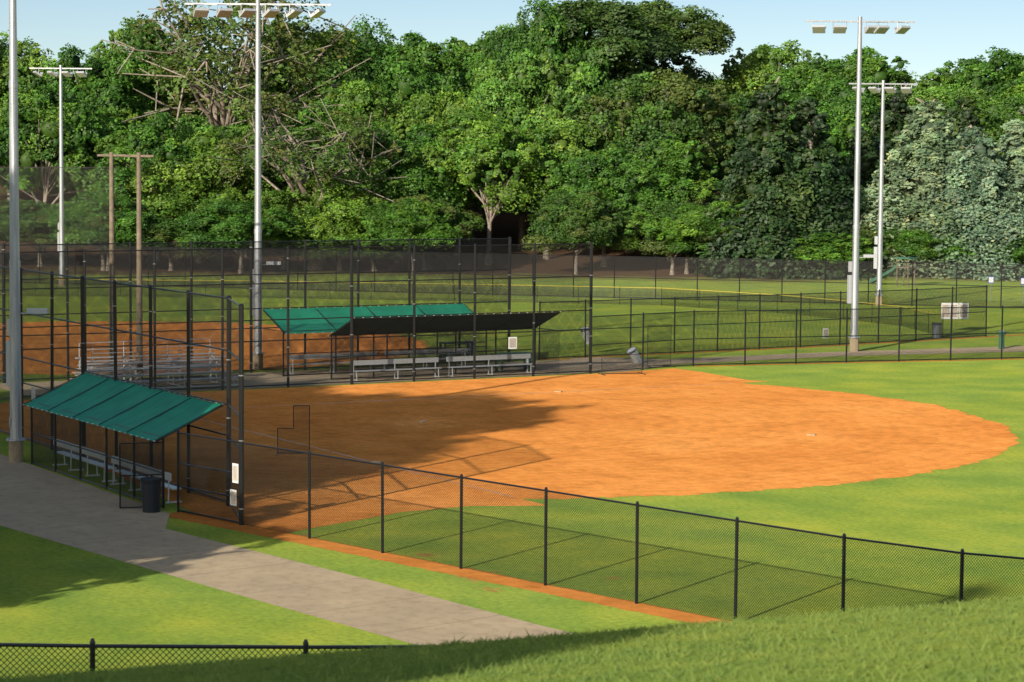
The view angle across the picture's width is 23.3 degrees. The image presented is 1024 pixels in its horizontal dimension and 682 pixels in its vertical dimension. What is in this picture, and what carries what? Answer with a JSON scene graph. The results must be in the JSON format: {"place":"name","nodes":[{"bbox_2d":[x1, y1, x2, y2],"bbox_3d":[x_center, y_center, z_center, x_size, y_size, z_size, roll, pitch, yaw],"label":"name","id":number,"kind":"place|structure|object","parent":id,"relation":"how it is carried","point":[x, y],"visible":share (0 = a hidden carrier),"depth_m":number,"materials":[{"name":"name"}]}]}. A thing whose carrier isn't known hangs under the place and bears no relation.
{"place":"outdoors","nodes":[
{"label":"outdoors","id":0,"kind":"place"},
{"bbox_2d":[0,321,426,374],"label":"infield dirt","id":1,"kind":"structure","parent":0,"point":[163,334],"depth_m":133.04,"materials":[{"name":"soil"}]},
{"bbox_2d":[97,152,125,374],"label":"utility pole","id":2,"kind":"object","parent":1,"relation":"on","point":[111,155],"visible":0.61,"depth_m":114.58,"materials":[{"name":"brown wood"}]},
{"bbox_2d":[0,166,108,249],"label":"ball stop net","id":3,"kind":"object","parent":2,"relation":"attached to","point":[58,205],"visible":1,"depth_m":115.50,"materials":[{"name":"grey"}]},
{"bbox_2d":[185,0,330,368],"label":"floodlight pole","id":4,"kind":"object","parent":1,"relation":"on","point":[243,13],"visible":0.84,"depth_m":117.69,"materials":[{"name":"metal"}]},
{"bbox_2d":[0,454,571,644],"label":"path","id":5,"kind":"structure","parent":0,"point":[43,503],"depth_m":63.02,"materials":[{"name":"concrete"}]},
{"bbox_2d":[6,0,48,462],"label":"floodlight pole","id":6,"kind":"object","parent":5,"relation":"on","point":[13,370],"visible":1,"depth_m":82.81,"materials":[{"name":"metal"}]},
{"bbox_2d":[140,477,162,512],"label":"trash can","id":7,"kind":"object","parent":5,"relation":"on","point":[151,491],"visible":1,"depth_m":72.06,"materials":[{"name":"grey plastic"}]},
{"bbox_2d":[0,359,659,396],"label":"pavement","id":8,"kind":"structure","parent":0,"point":[279,376],"depth_m":115.17,"materials":[{"name":"concrete"}]},
{"bbox_2d":[124,153,153,383],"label":"utility pole","id":9,"kind":"object","parent":8,"relation":"on","point":[139,219],"visible":0.72,"depth_m":109.99,"materials":[{"name":"brown wood"}]},
{"bbox_2d":[72,342,224,379],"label":"bleachers","id":10,"kind":"object","parent":8,"relation":"on","point":[180,350],"visible":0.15,"depth_m":112.14,"materials":[{"name":"metal"}]},
{"bbox_2d":[75,338,238,388],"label":"bleachers","id":11,"kind":"object","parent":8,"relation":"on","point":[145,368],"visible":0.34,"depth_m":109.79,"materials":[{"name":"metal"}]},
{"bbox_2d":[263,303,486,375],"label":"dugout","id":12,"kind":"object","parent":8,"relation":"on","point":[301,327],"visible":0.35,"depth_m":117.62,"materials":[{"name":"teal metal"}]},
{"bbox_2d":[329,311,560,380],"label":"dugout","id":13,"kind":"object","parent":8,"relation":"on","point":[365,326],"visible":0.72,"depth_m":115.66,"materials":[{"name":"black metal"}]},
{"bbox_2d":[496,352,531,370],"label":"bench","id":14,"kind":"object","parent":8,"relation":"on","point":[516,365],"visible":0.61,"depth_m":118.86,"materials":[{"name":"grey metal"}]},
{"bbox_2d":[644,325,670,365],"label":"pitching screen","id":15,"kind":"object","parent":8,"relation":"on","point":[657,345],"visible":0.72,"depth_m":122.00,"materials":[{"name":"fabric"}]},
{"bbox_2d":[0,368,1018,531],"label":"infield dirt","id":16,"kind":"structure","parent":0,"point":[673,432],"depth_m":91.42,"materials":[{"name":"soil"}]},
{"bbox_2d":[276,405,309,455],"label":"pitching screen","id":17,"kind":"object","parent":16,"relation":"on","point":[296,432],"visible":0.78,"depth_m":86.11,"materials":[{"name":"black plastic"}]},
{"bbox_2d":[598,354,645,374],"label":"protective screen","id":18,"kind":"object","parent":16,"relation":"on","point":[602,355],"visible":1,"depth_m":117.64,"materials":[{"name":"black plastic"}]},
{"bbox_2d":[0,106,1023,681],"bbox_3d":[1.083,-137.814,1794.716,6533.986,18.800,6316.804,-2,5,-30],"label":"ground","id":19,"kind":"structure","parent":0,"point":[54,592],"depth_m":66.77,"materials":[{"name":"green plant"}]},
{"bbox_2d":[0,30,58,200],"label":"maple tree","id":20,"kind":"object","parent":19,"relation":"on","point":[31,60],"visible":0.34,"depth_m":246.83,"materials":[{"name":"green plant"}]},
{"bbox_2d":[0,199,80,266],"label":"tree","id":21,"kind":"object","parent":19,"relation":"on","point":[31,224],"visible":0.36,"depth_m":211.47,"materials":[{"name":"green plant"}]},
{"bbox_2d":[29,65,91,285],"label":"floodlight pole","id":22,"kind":"object","parent":19,"relation":"on","point":[67,74],"visible":0.77,"depth_m":186.26,"materials":[{"name":"metal"}]},
{"bbox_2d":[0,83,127,255],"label":"oak tree","id":23,"kind":"object","parent":19,"relation":"on","point":[84,130],"visible":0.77,"depth_m":223.97,"materials":[{"name":"green plant"}]},
{"bbox_2d":[38,105,140,201],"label":"maple tree","id":24,"kind":"object","parent":19,"relation":"on","point":[110,112],"visible":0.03,"depth_m":234.28,"materials":[{"name":"green plant"}]},
{"bbox_2d":[37,189,151,270],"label":"dogwood tree","id":25,"kind":"object","parent":19,"relation":"on","point":[129,217],"visible":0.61,"depth_m":206.69,"materials":[{"name":"green plant"}]},
{"bbox_2d":[27,42,169,199],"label":"maple tree","id":26,"kind":"object","parent":19,"relation":"on","point":[105,83],"visible":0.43,"depth_m":239.46,"materials":[{"name":"green plant"}]},
{"bbox_2d":[65,194,158,270],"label":"tree","id":27,"kind":"object","parent":19,"relation":"on","point":[134,206],"visible":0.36,"depth_m":207.22,"materials":[{"name":"green plant"}]},
{"bbox_2d":[22,372,223,507],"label":"dugout","id":28,"kind":"object","parent":19,"relation":"on","point":[153,415],"visible":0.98,"depth_m":77.77,"materials":[{"name":"teal metal"}]},
{"bbox_2d":[76,16,206,133],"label":"oak tree","id":29,"kind":"object","parent":19,"relation":"on","point":[119,34],"visible":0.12,"depth_m":250.06,"materials":[{"name":"green plant"}]},
{"bbox_2d":[75,109,220,260],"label":"maple tree","id":30,"kind":"object","parent":19,"relation":"on","point":[153,134],"visible":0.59,"depth_m":218.97,"materials":[{"name":"green plant"}]},
{"bbox_2d":[88,217,226,270],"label":"tree","id":31,"kind":"object","parent":19,"relation":"on","point":[161,230],"visible":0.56,"depth_m":207.36,"materials":[{"name":"green plant"}]},
{"bbox_2d":[124,129,283,262],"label":"maple tree","id":32,"kind":"object","parent":19,"relation":"on","point":[161,203],"visible":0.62,"depth_m":216.45,"materials":[{"name":"green plant"}]},
{"bbox_2d":[177,430,238,522],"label":"chain link fence","id":33,"kind":"object","parent":19,"relation":"on","point":[200,467],"visible":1,"depth_m":71.21,"materials":[{"name":"black metal"}]},
{"bbox_2d":[230,489,236,505],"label":"fence sign","id":34,"kind":"object","parent":33,"relation":"attached to","point":[233,497],"visible":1,"depth_m":70.06,"materials":[{"name":"white paint"}]},
{"bbox_2d":[232,463,238,482],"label":"fence sign","id":35,"kind":"object","parent":33,"relation":"attached to","point":[235,472],"visible":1,"depth_m":69.96,"materials":[{"name":"white paint"}]},
{"bbox_2d":[0,638,421,677],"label":"chain link fence","id":36,"kind":"object","parent":19,"relation":"on","point":[92,646],"visible":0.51,"depth_m":28.33,"materials":[{"name":"black metal"}]},
{"bbox_2d":[101,0,370,131],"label":"tree","id":37,"kind":"object","parent":19,"relation":"on","point":[213,94],"visible":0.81,"depth_m":232.44,"materials":[{"name":"green plant"}]},
{"bbox_2d":[171,196,307,273],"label":"tree","id":38,"kind":"object","parent":19,"relation":"on","point":[230,231],"visible":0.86,"depth_m":204.62,"materials":[{"name":"green plant"}]},
{"bbox_2d":[191,187,300,269],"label":"dogwood tree","id":39,"kind":"object","parent":19,"relation":"on","point":[273,197],"visible":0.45,"depth_m":207.26,"materials":[{"name":"green plant"}]},
{"bbox_2d":[184,122,310,256],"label":"maple tree","id":40,"kind":"object","parent":19,"relation":"on","point":[227,130],"visible":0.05,"depth_m":223.87,"materials":[{"name":"green plant"}]},
{"bbox_2d":[0,237,510,381],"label":"backstop fence","id":41,"kind":"object","parent":19,"relation":"on","point":[305,241],"visible":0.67,"depth_m":116.79,"materials":[{"name":"black metal"}]},
{"bbox_2d":[207,89,308,135],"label":"oak tree","id":42,"kind":"object","parent":19,"relation":"on","point":[239,127],"visible":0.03,"depth_m":233.66,"materials":[{"name":"green plant"}]},
{"bbox_2d":[0,242,592,524],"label":"backstop fence","id":43,"kind":"object","parent":19,"relation":"on","point":[83,337],"visible":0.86,"depth_m":107.32,"materials":[{"name":"black metal"}]},
{"bbox_2d":[508,337,516,348],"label":"fence sign","id":44,"kind":"object","parent":43,"relation":"attached to","point":[512,342],"visible":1,"depth_m":115.62,"materials":[{"name":"white paint"}]},
{"bbox_2d":[231,223,362,269],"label":"tree","id":45,"kind":"object","parent":19,"relation":"on","point":[297,243],"visible":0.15,"depth_m":208.64,"materials":[{"name":"green plant"}]},
{"bbox_2d":[206,92,403,269],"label":"sycamore tree","id":46,"kind":"object","parent":19,"relation":"on","point":[295,166],"visible":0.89,"depth_m":210.62,"materials":[{"name":"green plant"}]},
{"bbox_2d":[242,19,374,118],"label":"maple tree","id":47,"kind":"object","parent":19,"relation":"on","point":[285,84],"visible":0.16,"depth_m":244.21,"materials":[{"name":"green plant"}]},
{"bbox_2d":[248,97,377,213],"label":"oak tree","id":48,"kind":"object","parent":19,"relation":"on","point":[303,113],"visible":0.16,"depth_m":221.32,"materials":[{"name":"green plant"}]},
{"bbox_2d":[282,173,394,270],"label":"dogwood tree","id":49,"kind":"object","parent":19,"relation":"on","point":[305,209],"visible":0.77,"depth_m":208.25,"materials":[{"name":"green plant"}]},
{"bbox_2d":[295,14,403,93],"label":"oak tree","id":50,"kind":"object","parent":19,"relation":"on","point":[364,34],"visible":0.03,"depth_m":254.05,"materials":[{"name":"green plant"}]},
{"bbox_2d":[300,228,421,270],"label":"tree","id":51,"kind":"object","parent":19,"relation":"on","point":[348,237],"visible":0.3,"depth_m":207.66,"materials":[{"name":"green plant"}]},
{"bbox_2d":[308,77,422,169],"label":"maple tree","id":52,"kind":"object","parent":19,"relation":"on","point":[357,95],"visible":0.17,"depth_m":231.74,"materials":[{"name":"green plant"}]},
{"bbox_2d":[337,122,461,262],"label":"maple tree","id":53,"kind":"object","parent":19,"relation":"on","point":[413,181],"visible":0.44,"depth_m":215.88,"materials":[{"name":"green plant"}]},
{"bbox_2d":[334,31,477,120],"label":"maple tree","id":54,"kind":"object","parent":19,"relation":"on","point":[414,64],"visible":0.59,"depth_m":243.67,"materials":[{"name":"green plant"}]},
{"bbox_2d":[353,198,463,268],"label":"dogwood tree","id":55,"kind":"object","parent":19,"relation":"on","point":[383,220],"visible":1,"depth_m":205.17,"materials":[{"name":"green plant"}]},
{"bbox_2d":[364,194,484,269],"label":"tree","id":56,"kind":"object","parent":19,"relation":"on","point":[466,222],"visible":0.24,"depth_m":210.67,"materials":[{"name":"green plant"}]},
{"bbox_2d":[388,87,504,255],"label":"maple tree","id":57,"kind":"object","parent":19,"relation":"on","point":[424,111],"visible":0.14,"depth_m":225.11,"materials":[{"name":"green plant"}]},
{"bbox_2d":[169,512,730,622],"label":"bare soil","id":58,"kind":"structure","parent":19,"relation":"on","point":[645,608],"depth_m":62.65,"materials":[{"name":"soil"}]},
{"bbox_2d":[435,28,499,186],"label":"maple tree","id":59,"kind":"object","parent":19,"relation":"on","point":[468,56],"visible":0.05,"depth_m":257.19,"materials":[{"name":"green plant"}]},
{"bbox_2d":[0,278,943,336],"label":"outfield fence","id":60,"kind":"object","parent":19,"relation":"on","point":[623,290],"visible":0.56,"depth_m":170.52,"materials":[{"name":"black metal"}]},
{"bbox_2d":[400,103,566,264],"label":"maple tree","id":61,"kind":"object","parent":19,"relation":"on","point":[476,146],"visible":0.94,"depth_m":215.29,"materials":[{"name":"green plant"}]},
{"bbox_2d":[0,243,1023,307],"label":"boundary fence","id":62,"kind":"object","parent":19,"relation":"on","point":[647,266],"visible":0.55,"depth_m":175.94,"materials":[{"name":"black metal"}]},
{"bbox_2d":[444,48,601,248],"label":"maple tree","id":63,"kind":"object","parent":19,"relation":"on","point":[523,92],"visible":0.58,"depth_m":226.77,"materials":[{"name":"green plant"}]},
{"bbox_2d":[464,0,612,97],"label":"oak tree","id":64,"kind":"object","parent":19,"relation":"on","point":[503,45],"visible":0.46,"depth_m":246.61,"materials":[{"name":"green plant"}]},
{"bbox_2d":[487,118,615,259],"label":"oak tree","id":65,"kind":"object","parent":19,"relation":"on","point":[563,140],"visible":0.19,"depth_m":217.81,"materials":[{"name":"green plant"}]},
{"bbox_2d":[522,188,637,274],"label":"dogwood tree","id":66,"kind":"object","parent":19,"relation":"on","point":[558,220],"visible":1,"depth_m":206.87,"materials":[{"name":"green plant"}]},
{"bbox_2d":[525,147,664,266],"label":"maple tree","id":67,"kind":"object","parent":19,"relation":"on","point":[575,177],"visible":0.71,"depth_m":212.95,"materials":[{"name":"green plant"}]},
{"bbox_2d":[511,0,685,96],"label":"oak tree","id":68,"kind":"object","parent":19,"relation":"on","point":[619,28],"visible":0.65,"depth_m":248.25,"materials":[{"name":"green plant"}]},
{"bbox_2d":[243,442,1023,620],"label":"chain link fence","id":69,"kind":"object","parent":19,"relation":"on","point":[736,520],"visible":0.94,"depth_m":58.92,"materials":[{"name":"black metal"}]},
{"bbox_2d":[552,67,731,252],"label":"oak tree","id":70,"kind":"object","parent":19,"relation":"on","point":[644,117],"visible":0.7,"depth_m":221.98,"materials":[{"name":"green plant"}]},
{"bbox_2d":[592,132,721,261],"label":"oak tree","id":71,"kind":"object","parent":19,"relation":"on","point":[677,183],"visible":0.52,"depth_m":217.00,"materials":[{"name":"green plant"}]},
{"bbox_2d":[610,203,722,274],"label":"tree","id":72,"kind":"object","parent":19,"relation":"on","point":[667,228],"visible":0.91,"depth_m":206.25,"materials":[{"name":"green plant"}]},
{"bbox_2d":[606,0,735,97],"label":"oak tree","id":73,"kind":"object","parent":19,"relation":"on","point":[665,18],"visible":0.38,"depth_m":260.04,"materials":[{"name":"green plant"}]},
{"bbox_2d":[637,199,722,273],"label":"dogwood tree","id":74,"kind":"object","parent":19,"relation":"on","point":[655,245],"visible":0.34,"depth_m":207.84,"materials":[{"name":"green plant"}]},
{"bbox_2d":[689,197,775,245],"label":"tree","id":75,"kind":"object","parent":19,"relation":"on","point":[725,208],"visible":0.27,"depth_m":206.30,"materials":[{"name":"green plant"}]},
{"bbox_2d":[686,80,779,207],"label":"oak tree","id":76,"kind":"object","parent":19,"relation":"on","point":[727,108],"visible":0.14,"depth_m":228.24,"materials":[{"name":"green plant"}]},
{"bbox_2d":[682,76,829,279],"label":"cedar tree","id":77,"kind":"object","parent":19,"relation":"on","point":[762,153],"visible":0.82,"depth_m":205.53,"materials":[{"name":"green plant"}]},
{"bbox_2d":[538,285,987,358],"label":"chain link fence","id":78,"kind":"object","parent":19,"relation":"on","point":[800,305],"visible":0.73,"depth_m":133.05,"materials":[{"name":"black metal"}]},
{"bbox_2d":[708,39,827,99],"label":"locust tree","id":79,"kind":"object","parent":19,"relation":"on","point":[761,63],"visible":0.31,"depth_m":267.04,"materials":[{"name":"green plant"}]},
{"bbox_2d":[537,334,1023,359],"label":"path","id":80,"kind":"structure","parent":19,"relation":"on","point":[790,347],"depth_m":134.42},
{"bbox_2d":[592,305,1023,372],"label":"chain link fence","id":81,"kind":"object","parent":19,"relation":"on","point":[818,336],"visible":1,"depth_m":124.21,"materials":[{"name":"black metal"}]},
{"bbox_2d":[759,96,876,280],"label":"cedar tree","id":82,"kind":"object","parent":19,"relation":"on","point":[825,174],"visible":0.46,"depth_m":207.29,"materials":[{"name":"green plant"}]},
{"bbox_2d":[777,74,880,165],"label":"maple tree","id":83,"kind":"object","parent":19,"relation":"on","point":[841,119],"visible":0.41,"depth_m":239.12,"materials":[{"name":"green plant"}]},
{"bbox_2d":[788,231,888,264],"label":"shrub","id":84,"kind":"object","parent":19,"relation":"on","point":[823,247],"visible":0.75,"depth_m":204.27,"materials":[{"name":"green plant"}]},
{"bbox_2d":[766,46,920,140],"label":"maple tree","id":85,"kind":"object","parent":19,"relation":"on","point":[878,69],"visible":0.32,"depth_m":259.12,"materials":[{"name":"green plant"}]},
{"bbox_2d":[695,358,1023,366],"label":"bare soil","id":86,"kind":"structure","parent":19,"relation":"on","point":[856,362],"depth_m":125.22,"materials":[{"name":"soil"}]},
{"bbox_2d":[839,126,884,200],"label":"cedar tree","id":87,"kind":"object","parent":19,"relation":"on","point":[869,161],"visible":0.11,"depth_m":219.81,"materials":[{"name":"green plant"}]},
{"bbox_2d":[848,224,909,255],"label":"shrub","id":88,"kind":"object","parent":19,"relation":"on","point":[865,231],"visible":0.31,"depth_m":207.25,"materials":[{"name":"green plant"}]},
{"bbox_2d":[849,80,917,305],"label":"floodlight pole","id":89,"kind":"object","parent":19,"relation":"on","point":[878,260],"visible":0.88,"depth_m":170.38,"materials":[{"name":"metal"}]},
{"bbox_2d":[869,85,913,168],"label":"cedar tree","id":90,"kind":"object","parent":19,"relation":"on","point":[897,110],"visible":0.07,"depth_m":223.50,"materials":[{"name":"green plant"}]},
{"bbox_2d":[871,257,917,286],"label":"playground slide","id":91,"kind":"object","parent":19,"relation":"on","point":[895,268],"visible":0.72,"depth_m":196.12,"materials":[{"name":"green paint"}]},
{"bbox_2d":[870,224,977,260],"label":"shrub","id":92,"kind":"object","parent":19,"relation":"on","point":[913,236],"visible":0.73,"depth_m":206.20,"materials":[{"name":"green plant"}]},
{"bbox_2d":[862,84,1003,140],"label":"maple tree","id":93,"kind":"object","parent":19,"relation":"on","point":[948,97],"visible":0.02,"depth_m":241.81,"materials":[{"name":"green plant"}]},
{"bbox_2d":[849,98,1017,279],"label":"blue cedar tree","id":94,"kind":"object","parent":19,"relation":"on","point":[916,164],"visible":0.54,"depth_m":209.71,"materials":[{"name":"green plant"}]},
{"bbox_2d":[909,125,1023,281],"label":"blue cedar tree","id":95,"kind":"object","parent":19,"relation":"on","point":[990,185],"visible":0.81,"depth_m":207.65,"materials":[{"name":"green plant"}]},
{"bbox_2d":[915,45,1023,108],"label":"maple tree","id":96,"kind":"object","parent":19,"relation":"on","point":[973,74],"visible":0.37,"depth_m":257.63,"materials":[{"name":"green plant"}]},
{"bbox_2d":[947,95,994,156],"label":"cedar tree","id":97,"kind":"object","parent":19,"relation":"on","point":[964,115],"visible":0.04,"depth_m":225.65,"materials":[{"name":"green plant"}]},
{"bbox_2d":[926,97,1023,155],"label":"maple tree","id":98,"kind":"object","parent":19,"relation":"on","point":[991,128],"visible":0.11,"depth_m":229.32,"materials":[{"name":"green plant"}]},
{"bbox_2d":[976,91,1023,120],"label":"maple tree","id":99,"kind":"object","parent":19,"relation":"on","point":[1013,101],"visible":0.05,"depth_m":244.25,"materials":[{"name":"green plant"}]},
{"bbox_2d":[986,230,1023,262],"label":"shrub","id":100,"kind":"object","parent":19,"relation":"on","point":[1018,255],"visible":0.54,"depth_m":205.60,"materials":[{"name":"green plant"}]},
{"bbox_2d":[994,106,1023,278],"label":"blue cedar tree","id":101,"kind":"object","parent":19,"relation":"on","point":[1012,140],"visible":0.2,"depth_m":213.20,"materials":[{"name":"green plant"}]},
{"bbox_2d":[998,72,1023,105],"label":"maple tree","id":102,"kind":"object","parent":19,"relation":"on","point":[1019,88],"visible":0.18,"depth_m":252.68,"materials":[{"name":"green plant"}]},
{"bbox_2d":[0,594,1023,681],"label":"grass","id":103,"kind":"structure","parent":0,"point":[466,671],"depth_m":17.11,"materials":[{"name":"plant"}]},
{"bbox_2d":[0,0,1023,88],"label":"sky","id":104,"kind":"structure","parent":0,"point":[942,31],"materials":[{"name":"blue"}]},
{"bbox_2d":[571,346,1023,370],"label":"path","id":105,"kind":"structure","parent":0,"point":[816,354],"depth_m":127.84,"materials":[{"name":"concrete"}]},
{"bbox_2d":[805,17,914,351],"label":"floodlight pole","id":106,"kind":"object","parent":105,"relation":"on","point":[853,287],"visible":0.94,"depth_m":131.18,"materials":[{"name":"metal"}]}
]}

